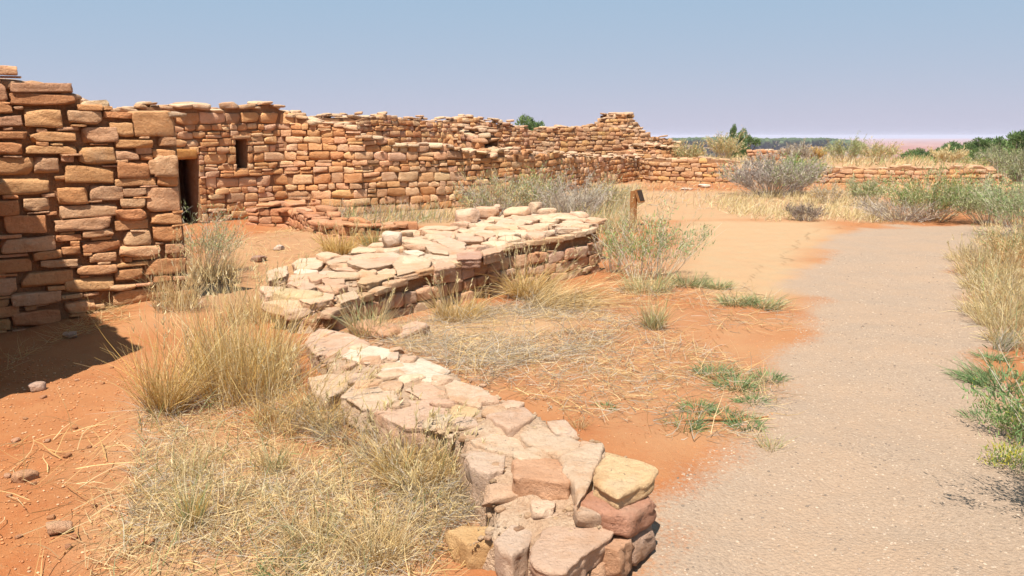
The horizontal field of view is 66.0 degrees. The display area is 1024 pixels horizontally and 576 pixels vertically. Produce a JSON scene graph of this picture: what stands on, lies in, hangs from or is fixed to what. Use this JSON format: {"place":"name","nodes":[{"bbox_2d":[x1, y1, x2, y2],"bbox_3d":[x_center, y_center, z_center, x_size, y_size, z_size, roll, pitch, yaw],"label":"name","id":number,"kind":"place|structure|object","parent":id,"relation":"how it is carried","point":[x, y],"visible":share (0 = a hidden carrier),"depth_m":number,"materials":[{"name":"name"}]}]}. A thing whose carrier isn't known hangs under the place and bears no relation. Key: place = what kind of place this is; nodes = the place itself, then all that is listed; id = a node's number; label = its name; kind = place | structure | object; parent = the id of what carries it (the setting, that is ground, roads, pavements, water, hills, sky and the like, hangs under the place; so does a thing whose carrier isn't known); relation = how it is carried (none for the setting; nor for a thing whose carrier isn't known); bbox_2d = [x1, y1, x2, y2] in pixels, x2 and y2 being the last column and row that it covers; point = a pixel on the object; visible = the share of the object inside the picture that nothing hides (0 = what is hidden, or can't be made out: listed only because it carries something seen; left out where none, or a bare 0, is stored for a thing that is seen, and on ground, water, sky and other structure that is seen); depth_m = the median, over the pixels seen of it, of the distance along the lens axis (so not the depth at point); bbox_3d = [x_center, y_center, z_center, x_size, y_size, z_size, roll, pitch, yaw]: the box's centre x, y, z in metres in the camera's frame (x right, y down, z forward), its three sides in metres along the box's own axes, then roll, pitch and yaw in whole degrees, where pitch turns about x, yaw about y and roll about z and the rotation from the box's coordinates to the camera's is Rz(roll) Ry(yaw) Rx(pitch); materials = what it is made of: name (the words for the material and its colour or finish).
{"place":"outdoors","nodes":[
{"label":"outdoors","id":0,"kind":"place"},
{"bbox_2d":[0,138,1023,575],"bbox_3d":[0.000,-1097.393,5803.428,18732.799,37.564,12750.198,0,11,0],"label":"ground","id":1,"kind":"structure","parent":0,"point":[742,248],"depth_m":5.22,"materials":[{"name":"soil"}]},
{"bbox_2d":[11,469,38,482],"bbox_3d":[-2.303,0.892,3.735,0.072,0.060,0.112,4,12,21],"label":"loose stone","id":2,"kind":"object","parent":1,"relation":"on","point":[29,475],"visible":0.98,"depth_m":3.71,"materials":[{"name":"stone"}]},
{"bbox_2d":[45,520,72,534],"bbox_3d":[-1.843,0.975,3.206,0.098,0.055,0.073,-5,12,-25],"label":"loose stone","id":3,"kind":"object","parent":1,"relation":"on","point":[61,526],"visible":0.93,"depth_m":3.18,"materials":[{"name":"stone"}]},
{"bbox_2d":[0,65,193,332],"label":"ruin wall","id":4,"kind":"structure","parent":1,"relation":"on","point":[90,205],"depth_m":6.76,"materials":[{"name":"stone"}]},
{"bbox_2d":[130,226,231,312],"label":"grass tuft","id":5,"kind":"object","parent":1,"relation":"on","point":[172,298],"visible":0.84,"depth_m":7.01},
{"bbox_2d":[76,276,294,422],"bbox_3d":[-1.992,0.342,4.611,1.260,0.795,1.112,6,12,29],"label":"grass tuft","id":6,"kind":"object","parent":1,"relation":"on","point":[155,389],"visible":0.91,"depth_m":4.59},
{"bbox_2d":[153,428,217,483],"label":"grass tuft","id":7,"kind":"object","parent":1,"relation":"on","point":[190,463],"visible":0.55,"depth_m":3.74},
{"bbox_2d":[142,450,231,534],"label":"grass tuft","id":8,"kind":"object","parent":1,"relation":"on","point":[187,507],"visible":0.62,"depth_m":3.22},
{"bbox_2d":[138,259,287,377],"bbox_3d":[-1.982,0.239,5.260,0.961,0.874,0.966,-5,12,-23],"label":"grass tuft","id":9,"kind":"object","parent":1,"relation":"on","point":[180,304],"visible":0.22,"depth_m":5.29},
{"bbox_2d":[181,200,254,270],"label":"shrub","id":10,"kind":"object","parent":1,"relation":"on","point":[220,247],"visible":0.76,"depth_m":8.79,"materials":[{"name":"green plant"}]},
{"bbox_2d":[183,221,255,285],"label":"grass tuft","id":11,"kind":"object","parent":1,"relation":"on","point":[212,273],"visible":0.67,"depth_m":8.55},
{"bbox_2d":[102,242,370,410],"bbox_3d":[-1.730,0.220,4.792,1.715,0.933,1.358,0,11,0],"label":"grass tuft","id":12,"kind":"object","parent":1,"relation":"on","point":[244,365],"visible":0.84,"depth_m":4.78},
{"bbox_2d":[204,258,284,326],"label":"grass tuft","id":13,"kind":"object","parent":1,"relation":"on","point":[238,311],"visible":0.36,"depth_m":6.79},
{"bbox_2d":[17,383,488,575],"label":"dry grass","id":14,"kind":"structure","parent":1,"relation":"on","point":[236,509],"depth_m":3.35,"materials":[{"name":"plant"}]},
{"bbox_2d":[218,428,310,475],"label":"grass tuft","id":15,"kind":"object","parent":1,"relation":"on","point":[267,457],"visible":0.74,"depth_m":3.75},
{"bbox_2d":[212,293,329,367],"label":"grass tuft","id":16,"kind":"object","parent":1,"relation":"on","point":[282,334],"visible":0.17,"depth_m":5.51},
{"bbox_2d":[250,469,368,563],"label":"grass tuft","id":17,"kind":"object","parent":1,"relation":"on","point":[296,515],"visible":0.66,"depth_m":3.12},
{"bbox_2d":[111,101,513,222],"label":"ruin wall","id":18,"kind":"structure","parent":1,"relation":"on","point":[249,154],"depth_m":15.88,"materials":[{"name":"stone"}]},
{"bbox_2d":[228,337,412,437],"bbox_3d":[-1.105,0.526,4.328,0.950,0.485,0.976,8,14,37],"label":"grass tuft","id":19,"kind":"object","parent":1,"relation":"on","point":[271,410],"visible":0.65,"depth_m":4.32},
{"bbox_2d":[251,355,392,434],"bbox_3d":[-0.953,0.596,4.320,0.834,0.437,0.885,-8,14,-36],"label":"grass tuft","id":20,"kind":"object","parent":1,"relation":"on","point":[310,407],"visible":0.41,"depth_m":4.28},
{"bbox_2d":[246,200,418,241],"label":"ruin wall","id":21,"kind":"structure","parent":1,"relation":"on","point":[290,214],"depth_m":12.55,"materials":[{"name":"stone"}]},
{"bbox_2d":[267,370,401,452],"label":"grass tuft","id":22,"kind":"object","parent":1,"relation":"on","point":[324,441],"visible":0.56,"depth_m":4.05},
{"bbox_2d":[308,214,368,254],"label":"grass tuft","id":23,"kind":"object","parent":1,"relation":"on","point":[345,249],"visible":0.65,"depth_m":10.15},
{"bbox_2d":[283,470,444,574],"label":"grass tuft","id":24,"kind":"object","parent":1,"relation":"on","point":[396,540],"visible":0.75,"depth_m":3.01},
{"bbox_2d":[319,276,413,338],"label":"grass tuft","id":25,"kind":"object","parent":1,"relation":"on","point":[351,327],"visible":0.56,"depth_m":5.85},
{"bbox_2d":[349,215,397,246],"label":"grass tuft","id":26,"kind":"object","parent":1,"relation":"on","point":[368,241],"visible":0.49,"depth_m":11.06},
{"bbox_2d":[349,319,402,339],"bbox_3d":[-1.014,0.319,5.930,0.411,0.123,0.272,8,13,35],"label":"loose stone","id":27,"kind":"object","parent":1,"relation":"on","point":[394,329],"visible":0.48,"depth_m":5.81,"materials":[{"name":"stone"}]},
{"bbox_2d":[315,387,449,470],"bbox_3d":[-0.567,0.695,3.836,0.830,0.325,0.824,0,11,0],"label":"grass tuft","id":28,"kind":"object","parent":1,"relation":"on","point":[433,415],"visible":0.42,"depth_m":3.82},
{"bbox_2d":[0,320,784,575],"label":"dirt crumbs","id":29,"kind":"object","parent":1,"relation":"on","point":[58,547],"visible":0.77,"depth_m":4.34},
{"bbox_2d":[0,221,813,575],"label":"straw litter","id":30,"kind":"object","parent":1,"relation":"on","point":[510,353],"visible":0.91,"depth_m":5.46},
{"bbox_2d":[397,320,429,338],"bbox_3d":[-0.775,0.328,5.971,0.186,0.102,0.340,6,12,28],"label":"loose stone","id":31,"kind":"object","parent":1,"relation":"on","point":[424,325],"visible":0.52,"depth_m":5.95,"materials":[{"name":"stone"}]},
{"bbox_2d":[309,111,528,149],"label":"ruin wall","id":32,"kind":"structure","parent":1,"relation":"on","point":[422,128],"depth_m":23.57,"materials":[{"name":"stone"}]},
{"bbox_2d":[343,383,495,501],"bbox_3d":[-0.460,0.749,3.602,0.734,0.544,0.722,-6,13,-30],"label":"grass tuft","id":33,"kind":"object","parent":1,"relation":"on","point":[393,452],"visible":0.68,"depth_m":3.61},
{"bbox_2d":[371,426,485,520],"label":"grass tuft","id":34,"kind":"object","parent":1,"relation":"on","point":[421,472],"visible":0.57,"depth_m":3.47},
{"bbox_2d":[260,213,605,333],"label":"wall","id":35,"kind":"structure","parent":1,"relation":"on","point":[415,259],"depth_m":7.90,"materials":[{"name":"stone"}]},
{"bbox_2d":[271,288,322,318],"bbox_3d":[-1.765,0.138,6.521,0.425,0.246,0.282,3,11,13],"label":"loose stone","id":36,"kind":"object","parent":35,"relation":"on","point":[311,294],"visible":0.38,"depth_m":6.43,"materials":[{"name":"stone"}]},
{"bbox_2d":[381,231,401,247],"bbox_3d":[-1.347,-0.533,8.820,0.229,0.212,0.185,0,11,0],"label":"loose stone","id":37,"kind":"object","parent":35,"relation":"on","point":[390,239],"visible":0.87,"depth_m":8.74,"materials":[{"name":"stone"}]},
{"bbox_2d":[455,208,479,222],"bbox_3d":[-0.597,-0.965,10.628,0.337,0.225,0.232,-4,12,-19],"label":"loose stone","id":38,"kind":"object","parent":35,"relation":"on","point":[471,215],"visible":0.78,"depth_m":10.55,"materials":[{"name":"stone"}]},
{"bbox_2d":[503,206,530,217],"bbox_3d":[0.068,-1.057,11.123,0.377,0.188,0.240,7,13,32],"label":"loose stone","id":39,"kind":"object","parent":35,"relation":"on","point":[520,211],"visible":0.64,"depth_m":11.06,"materials":[{"name":"stone"}]},
{"bbox_2d":[383,460,483,544],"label":"grass tuft","id":40,"kind":"object","parent":1,"relation":"on","point":[468,513],"visible":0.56,"depth_m":3.32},
{"bbox_2d":[411,400,484,474],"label":"grass tuft","id":41,"kind":"object","parent":1,"relation":"on","point":[444,450],"visible":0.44,"depth_m":3.67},
{"bbox_2d":[405,270,515,322],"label":"grass tuft","id":42,"kind":"object","parent":1,"relation":"on","point":[456,309],"visible":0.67,"depth_m":6.81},
{"bbox_2d":[446,123,506,171],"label":"ruin wall","id":43,"kind":"structure","parent":1,"relation":"on","point":[479,138],"depth_m":19.08,"materials":[{"name":"stone"}]},
{"bbox_2d":[305,327,658,575],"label":"wall","id":44,"kind":"structure","parent":1,"relation":"on","point":[556,498],"depth_m":3.25,"materials":[{"name":"stone"}]},
{"bbox_2d":[436,164,541,216],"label":"shrub","id":45,"kind":"object","parent":1,"relation":"on","point":[482,197],"visible":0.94,"depth_m":15.22,"materials":[{"name":"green plant"}]},
{"bbox_2d":[483,160,578,207],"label":"shrub","id":46,"kind":"object","parent":1,"relation":"on","point":[543,184],"visible":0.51,"depth_m":15.73,"materials":[{"name":"green plant"}]},
{"bbox_2d":[471,234,593,301],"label":"grass tuft","id":47,"kind":"object","parent":1,"relation":"on","point":[520,286],"visible":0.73,"depth_m":7.90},
{"bbox_2d":[523,163,618,213],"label":"shrub","id":48,"kind":"object","parent":1,"relation":"on","point":[588,199],"visible":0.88,"depth_m":14.92,"materials":[{"name":"grey plant"}]},
{"bbox_2d":[501,147,644,197],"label":"ruin wall","id":49,"kind":"structure","parent":1,"relation":"on","point":[628,166],"depth_m":23.50,"materials":[{"name":"stone"}]},
{"bbox_2d":[522,245,681,315],"bbox_3d":[0.877,-0.061,7.432,1.625,0.765,1.474,0,11,0],"label":"grass tuft","id":50,"kind":"object","parent":1,"relation":"on","point":[557,297],"visible":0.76,"depth_m":7.28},
{"bbox_2d":[525,123,680,154],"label":"ruin wall","id":51,"kind":"structure","parent":1,"relation":"on","point":[600,138],"depth_m":29.37,"materials":[{"name":"stone"}]},
{"bbox_2d":[579,169,631,211],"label":"shrub","id":52,"kind":"object","parent":1,"relation":"on","point":[621,190],"visible":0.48,"depth_m":16.91,"materials":[{"name":"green plant"}]},
{"bbox_2d":[577,191,645,233],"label":"grass tuft","id":53,"kind":"object","parent":1,"relation":"on","point":[611,223],"visible":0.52,"depth_m":13.38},
{"bbox_2d":[594,112,642,129],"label":"ruin wall","id":54,"kind":"structure","parent":1,"relation":"on","point":[616,119],"depth_m":32.06,"materials":[{"name":"stone"}]},
{"bbox_2d":[588,205,650,272],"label":"shrub","id":55,"kind":"object","parent":1,"relation":"on","point":[620,244],"visible":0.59,"depth_m":9.34,"materials":[{"name":"green plant"}]},
{"bbox_2d":[629,189,644,224],"bbox_3d":[2.264,-1.353,14.214,0.196,0.849,0.209,-8,14,-37],"label":"post sign","id":56,"kind":"object","parent":1,"relation":"on","point":[638,196],"visible":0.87,"depth_m":14.15,"materials":[{"name":"brown wood"}]},
{"bbox_2d":[595,208,700,282],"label":"shrub","id":57,"kind":"object","parent":1,"relation":"on","point":[632,249],"visible":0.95,"depth_m":8.73,"materials":[{"name":"green plant"}]},
{"bbox_2d":[609,252,691,296],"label":"grass tuft","id":58,"kind":"object","parent":1,"relation":"on","point":[662,288],"visible":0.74,"depth_m":8.18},
{"bbox_2d":[621,142,688,166],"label":"ruin wall","id":59,"kind":"structure","parent":1,"relation":"on","point":[651,150],"depth_m":30.28,"materials":[{"name":"stone"}]},
{"bbox_2d":[623,279,697,330],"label":"grass tuft","id":60,"kind":"object","parent":1,"relation":"on","point":[650,323],"visible":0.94,"depth_m":6.49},
{"bbox_2d":[612,192,721,278],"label":"shrub","id":61,"kind":"object","parent":1,"relation":"on","point":[683,243],"visible":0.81,"depth_m":8.84,"materials":[{"name":"green plant"}]},
{"bbox_2d":[666,138,707,157],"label":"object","id":62,"kind":"object","parent":1,"relation":"on","point":[681,152],"visible":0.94,"depth_m":30.77,"materials":[{"name":"beige plant"}]},
{"bbox_2d":[656,408,721,433],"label":"weed","id":63,"kind":"object","parent":1,"relation":"on","point":[699,425],"visible":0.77,"depth_m":4.34,"materials":[{"name":"green plant"}]},
{"bbox_2d":[639,156,739,183],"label":"ruin wall","id":64,"kind":"structure","parent":1,"relation":"on","point":[672,170],"depth_m":27.09,"materials":[{"name":"stone"}]},
{"bbox_2d":[661,270,722,287],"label":"weed","id":65,"kind":"object","parent":1,"relation":"on","point":[693,282],"visible":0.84,"depth_m":8.59,"materials":[{"name":"green plant"}]},
{"bbox_2d":[671,395,723,415],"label":"weed","id":66,"kind":"object","parent":1,"relation":"on","point":[702,403],"visible":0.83,"depth_m":4.61,"materials":[{"name":"green plant"}]},
{"bbox_2d":[687,359,751,378],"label":"weed","id":67,"kind":"object","parent":1,"relation":"on","point":[721,369],"visible":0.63,"depth_m":5.34,"materials":[{"name":"green plant"}]},
{"bbox_2d":[701,124,750,158],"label":"shrub","id":68,"kind":"object","parent":1,"relation":"on","point":[729,146],"visible":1,"depth_m":35.22,"materials":[{"name":"beige plant"}]},
{"bbox_2d":[699,365,769,393],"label":"weed","id":69,"kind":"object","parent":1,"relation":"on","point":[744,385],"visible":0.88,"depth_m":5.05,"materials":[{"name":"green plant"}]},
{"bbox_2d":[707,290,766,307],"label":"weed","id":70,"kind":"object","parent":1,"relation":"on","point":[720,299],"visible":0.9,"depth_m":7.56,"materials":[{"name":"green plant"}]},
{"bbox_2d":[721,410,774,432],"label":"weed","id":71,"kind":"object","parent":1,"relation":"on","point":[742,418],"visible":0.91,"depth_m":4.34,"materials":[{"name":"green plant"}]},
{"bbox_2d":[727,292,794,310],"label":"weed","id":72,"kind":"object","parent":1,"relation":"on","point":[766,306],"visible":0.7,"depth_m":7.51,"materials":[{"name":"green plant"}]},
{"bbox_2d":[706,144,841,196],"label":"shrub","id":73,"kind":"object","parent":1,"relation":"on","point":[770,173],"visible":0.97,"depth_m":21.19,"materials":[{"name":"grey plant"}]},
{"bbox_2d":[777,138,815,161],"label":"shrub","id":74,"kind":"object","parent":1,"relation":"on","point":[802,151],"visible":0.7,"depth_m":31.24,"materials":[{"name":"grey plant"}]},
{"bbox_2d":[784,199,829,220],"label":"shrub","id":75,"kind":"object","parent":1,"relation":"on","point":[800,210],"visible":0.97,"depth_m":14.98,"materials":[{"name":"grey plant"}]},
{"bbox_2d":[805,179,847,203],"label":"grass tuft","id":76,"kind":"object","parent":1,"relation":"on","point":[818,193],"visible":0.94,"depth_m":18.96,"materials":[{"name":"beige plant"}]},
{"bbox_2d":[822,130,868,161],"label":"shrub","id":77,"kind":"object","parent":1,"relation":"on","point":[855,148],"visible":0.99,"depth_m":32.27,"materials":[{"name":"beige plant"}]},
{"bbox_2d":[835,161,898,203],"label":"shrub","id":78,"kind":"object","parent":1,"relation":"on","point":[855,190],"visible":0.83,"depth_m":18.12,"materials":[{"name":"green plant"}]},
{"bbox_2d":[859,137,903,161],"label":"shrub","id":79,"kind":"object","parent":1,"relation":"on","point":[874,151],"visible":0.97,"depth_m":32.82,"materials":[{"name":"beige plant"}]},
{"bbox_2d":[844,186,964,224],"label":"shrub","id":80,"kind":"object","parent":1,"relation":"on","point":[904,210],"visible":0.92,"depth_m":14.96,"materials":[{"name":"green plant"}]},
{"bbox_2d":[810,164,1005,185],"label":"ruin wall","id":81,"kind":"structure","parent":1,"relation":"on","point":[860,173],"depth_m":26.27,"materials":[{"name":"stone"}]},
{"bbox_2d":[864,154,1000,221],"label":"shrub","id":82,"kind":"object","parent":1,"relation":"on","point":[916,192],"visible":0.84,"depth_m":15.09,"materials":[{"name":"green plant"}]},
{"bbox_2d":[927,143,968,162],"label":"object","id":83,"kind":"object","parent":1,"relation":"on","point":[942,154],"visible":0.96,"depth_m":32.24,"materials":[{"name":"beige plant"}]},
{"bbox_2d":[943,233,1007,263],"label":"grass tuft","id":84,"kind":"object","parent":1,"relation":"on","point":[952,255],"visible":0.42,"depth_m":10.13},
{"bbox_2d":[934,347,1023,393],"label":"weed","id":85,"kind":"object","parent":1,"relation":"on","point":[982,373],"visible":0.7,"depth_m":5.23,"materials":[{"name":"green plant"}]},
{"bbox_2d":[935,171,1023,223],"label":"shrub","id":86,"kind":"object","parent":1,"relation":"on","point":[980,204],"visible":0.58,"depth_m":14.43,"materials":[{"name":"green plant"}]},
{"bbox_2d":[940,240,1023,278],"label":"grass tuft","id":87,"kind":"object","parent":1,"relation":"on","point":[968,264],"visible":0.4,"depth_m":9.09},
{"bbox_2d":[943,280,1023,320],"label":"grass tuft","id":88,"kind":"object","parent":1,"relation":"on","point":[967,306],"visible":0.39,"depth_m":7.20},
{"bbox_2d":[948,252,1023,293],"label":"grass tuft","id":89,"kind":"object","parent":1,"relation":"on","point":[963,283],"visible":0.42,"depth_m":8.39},
{"bbox_2d":[950,226,1023,359],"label":"verge grass","id":90,"kind":"structure","parent":1,"relation":"on","point":[1004,276],"depth_m":7.95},
{"bbox_2d":[950,263,1023,314],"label":"grass tuft","id":91,"kind":"object","parent":1,"relation":"on","point":[991,298],"visible":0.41,"depth_m":7.52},
{"bbox_2d":[953,344,1023,448],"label":"shrub","id":92,"kind":"object","parent":1,"relation":"on","point":[992,391],"visible":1,"depth_m":3.21,"materials":[{"name":"green plant"}]},
{"bbox_2d":[954,373,1023,444],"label":"shrub","id":93,"kind":"object","parent":1,"relation":"on","point":[1009,416],"visible":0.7,"depth_m":4.24,"materials":[{"name":"green plant"}]},
{"bbox_2d":[955,273,1023,331],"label":"grass tuft","id":94,"kind":"object","parent":1,"relation":"on","point":[985,320],"visible":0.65,"depth_m":6.81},
{"bbox_2d":[957,243,1023,284],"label":"grass tuft","id":95,"kind":"object","parent":1,"relation":"on","point":[1022,271],"visible":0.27,"depth_m":8.90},
{"bbox_2d":[962,153,1023,238],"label":"shrub","id":96,"kind":"object","parent":1,"relation":"on","point":[1003,210],"visible":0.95,"depth_m":12.56,"materials":[{"name":"green plant"}]},
{"bbox_2d":[967,208,1023,266],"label":"shrub","id":97,"kind":"object","parent":1,"relation":"on","point":[1013,241],"visible":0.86,"depth_m":9.84,"materials":[{"name":"beige plant"}]},
{"bbox_2d":[969,143,1023,168],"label":"shrub","id":98,"kind":"object","parent":1,"relation":"on","point":[996,149],"visible":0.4,"depth_m":35.39,"materials":[{"name":"green plant"}]},
{"bbox_2d":[969,310,1023,348],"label":"grass tuft","id":99,"kind":"object","parent":1,"relation":"on","point":[991,336],"visible":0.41,"depth_m":6.31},
{"bbox_2d":[975,141,1023,177],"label":"shrub","id":100,"kind":"object","parent":1,"relation":"on","point":[1007,156],"visible":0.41,"depth_m":29.65,"materials":[{"name":"green plant"}]},
{"bbox_2d":[977,431,1023,473],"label":"shrub","id":101,"kind":"object","parent":1,"relation":"on","point":[1006,456],"visible":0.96,"depth_m":3.89,"materials":[{"name":"green plant"}]},
{"bbox_2d":[978,320,1023,351],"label":"grass tuft","id":102,"kind":"object","parent":1,"relation":"on","point":[1008,345],"visible":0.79,"depth_m":6.00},
{"bbox_2d":[984,150,1023,183],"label":"shrub","id":103,"kind":"object","parent":1,"relation":"on","point":[1018,173],"visible":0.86,"depth_m":23.78,"materials":[{"name":"green plant"}]},
{"bbox_2d":[1000,130,1023,155],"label":"juniper tree","id":104,"kind":"object","parent":1,"relation":"on","point":[1013,139],"visible":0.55,"depth_m":56.74,"materials":[{"name":"green plant"}]},
{"bbox_2d":[0,0,1023,138],"label":"sky","id":105,"kind":"structure","parent":0,"point":[926,69],"materials":[{"name":"blue"}]},
{"bbox_2d":[301,153,1023,222],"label":"meadow grass","id":106,"kind":"structure","parent":0,"point":[388,213],"depth_m":17.16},
{"bbox_2d":[489,221,1023,575],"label":"path","id":107,"kind":"structure","parent":0,"point":[800,274],"depth_m":4.18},
{"bbox_2d":[685,144,893,157],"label":"hills","id":108,"kind":"structure","parent":0,"point":[708,152],"depth_m":1347.60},
{"bbox_2d":[667,137,853,147],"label":"woods","id":109,"kind":"object","parent":108,"relation":"on","point":[769,142],"visible":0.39,"depth_m":1310.13,"materials":[{"name":"green plant"}]},
{"bbox_2d":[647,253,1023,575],"bbox_3d":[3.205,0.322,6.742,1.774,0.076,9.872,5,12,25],"label":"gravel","id":110,"kind":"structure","parent":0,"point":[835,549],"depth_m":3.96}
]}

